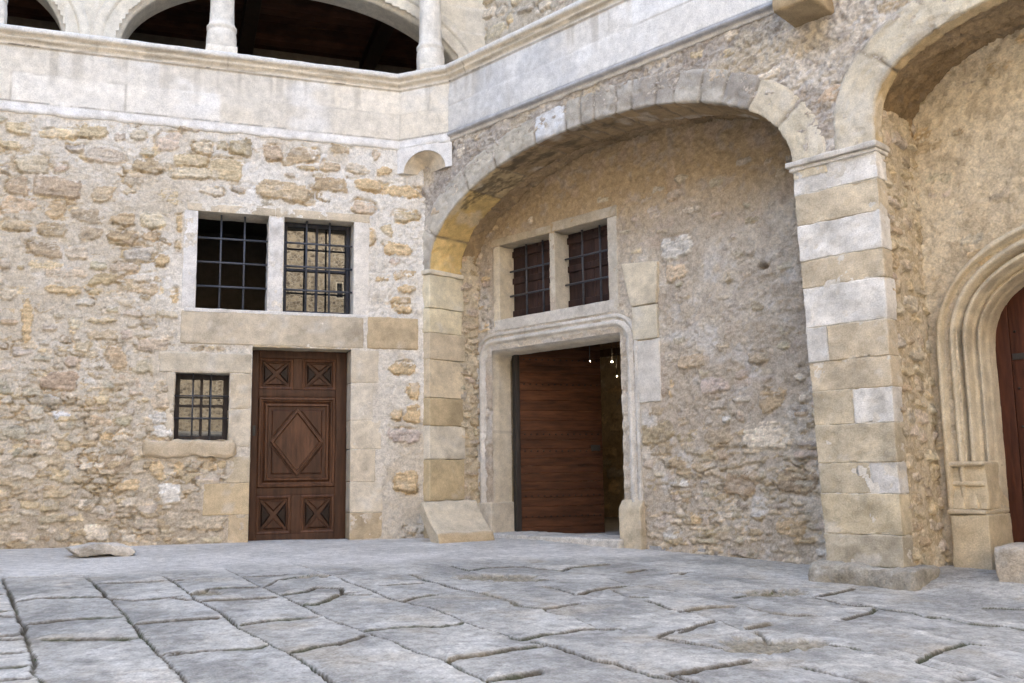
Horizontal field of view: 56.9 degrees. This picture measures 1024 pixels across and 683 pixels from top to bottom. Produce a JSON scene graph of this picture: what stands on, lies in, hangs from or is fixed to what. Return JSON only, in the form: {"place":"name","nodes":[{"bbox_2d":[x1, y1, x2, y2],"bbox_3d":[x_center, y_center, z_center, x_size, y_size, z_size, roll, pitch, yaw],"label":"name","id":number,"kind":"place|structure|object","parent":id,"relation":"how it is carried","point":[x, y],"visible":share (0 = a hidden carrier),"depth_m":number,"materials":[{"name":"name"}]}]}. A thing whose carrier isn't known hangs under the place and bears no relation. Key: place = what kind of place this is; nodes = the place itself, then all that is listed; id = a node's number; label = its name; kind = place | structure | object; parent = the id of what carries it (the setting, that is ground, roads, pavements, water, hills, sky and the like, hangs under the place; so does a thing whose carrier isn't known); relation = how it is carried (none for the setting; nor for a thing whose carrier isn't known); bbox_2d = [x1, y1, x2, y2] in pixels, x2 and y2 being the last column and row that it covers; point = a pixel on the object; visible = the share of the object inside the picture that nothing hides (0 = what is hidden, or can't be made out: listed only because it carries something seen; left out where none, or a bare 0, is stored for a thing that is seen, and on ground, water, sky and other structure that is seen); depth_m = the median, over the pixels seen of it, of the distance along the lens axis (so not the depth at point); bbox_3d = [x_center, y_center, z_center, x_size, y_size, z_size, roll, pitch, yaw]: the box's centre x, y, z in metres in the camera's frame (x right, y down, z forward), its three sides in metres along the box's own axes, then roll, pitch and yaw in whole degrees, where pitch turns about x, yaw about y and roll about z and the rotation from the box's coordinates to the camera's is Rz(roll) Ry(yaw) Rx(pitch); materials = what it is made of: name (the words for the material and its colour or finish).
{"place":"outdoors","nodes":[
{"label":"outdoors","id":0,"kind":"place"},
{"bbox_2d":[0,533,1023,682],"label":"courtyard paving","id":1,"kind":"structure","parent":0,"point":[411,610],"depth_m":5.50,"materials":[{"name":"stone"}]},
{"bbox_2d":[65,542,135,556],"bbox_3d":[-3.710,1.879,8.512,0.610,0.138,0.332,2,-8,-19],"label":"stone slab","id":2,"kind":"object","parent":1,"relation":"on","point":[100,548],"depth_m":8.42,"materials":[{"name":"beige stone"}]},
{"bbox_2d":[0,0,578,548],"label":"castle wing","id":3,"kind":"structure","parent":1,"relation":"on","point":[212,220],"depth_m":10.38,"materials":[{"name":"beige stone"}]},
{"bbox_2d":[142,351,251,459],"bbox_3d":[-3.377,0.705,10.167,1.094,1.155,0.501,2,-8,-19],"label":"window","id":4,"kind":"structure","parent":3,"relation":"in","point":[202,402],"depth_m":10.13,"materials":[{"name":"stone"}]},
{"bbox_2d":[180,202,369,351],"bbox_3d":[-2.641,-0.697,10.629,2.027,1.565,0.386,2,-8,-19],"label":"window","id":5,"kind":"structure","parent":3,"relation":"in","point":[321,257],"depth_m":10.59,"materials":[{"name":"stone"}]},
{"bbox_2d":[248,350,346,540],"bbox_3d":[-2.399,1.176,10.560,1.086,2.161,0.098,2,-8,-19],"label":"door","id":6,"kind":"structure","parent":3,"relation":"in","point":[297,480],"depth_m":10.55,"materials":[{"name":"brown wood"}]},
{"bbox_2d":[418,500,494,543],"bbox_3d":[-0.592,1.931,10.120,0.704,0.457,0.440,5,-10,-37],"label":"sloped stone block","id":7,"kind":"object","parent":1,"relation":"on","point":[446,521],"visible":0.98,"depth_m":10.05,"materials":[{"name":"stone"}]},
{"bbox_2d":[421,0,1023,590],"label":"arcade wing","id":8,"kind":"structure","parent":1,"relation":"on","point":[773,250],"depth_m":8.69,"materials":[{"name":"beige stone"}]},
{"bbox_2d":[491,205,618,331],"bbox_3d":[0.534,-0.770,10.731,0.303,1.151,1.950,7,-11,-44],"label":"window","id":9,"kind":"structure","parent":8,"relation":"in","point":[583,253],"depth_m":10.69,"materials":[{"name":"stone"}]},
{"bbox_2d":[512,344,604,533],"bbox_3d":[0.565,1.132,11.436,1.136,2.355,0.103,2,-8,-19],"label":"door","id":10,"kind":"structure","parent":8,"relation":"in","point":[557,405],"depth_m":11.39,"materials":[{"name":"wood"}]},
{"bbox_2d":[616,346,616,375],"bbox_3d":[1.409,0.159,12.773,0.013,0.645,0.098,-2,-8,6],"label":"spotlight","id":11,"kind":"object","parent":8,"relation":"attached to","point":[616,360],"visible":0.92,"depth_m":12.75,"materials":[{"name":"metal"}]},
{"bbox_2d":[995,287,1023,542],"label":"door","id":12,"kind":"structure","parent":8,"relation":"in","point":[1009,348],"depth_m":7.45,"materials":[{"name":"brown wood"}]},
{"bbox_2d":[994,542,1023,583],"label":"stone step","id":13,"kind":"object","parent":1,"relation":"on","point":[1009,561],"visible":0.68,"depth_m":6.56,"materials":[{"name":"beige stone"}]}
]}

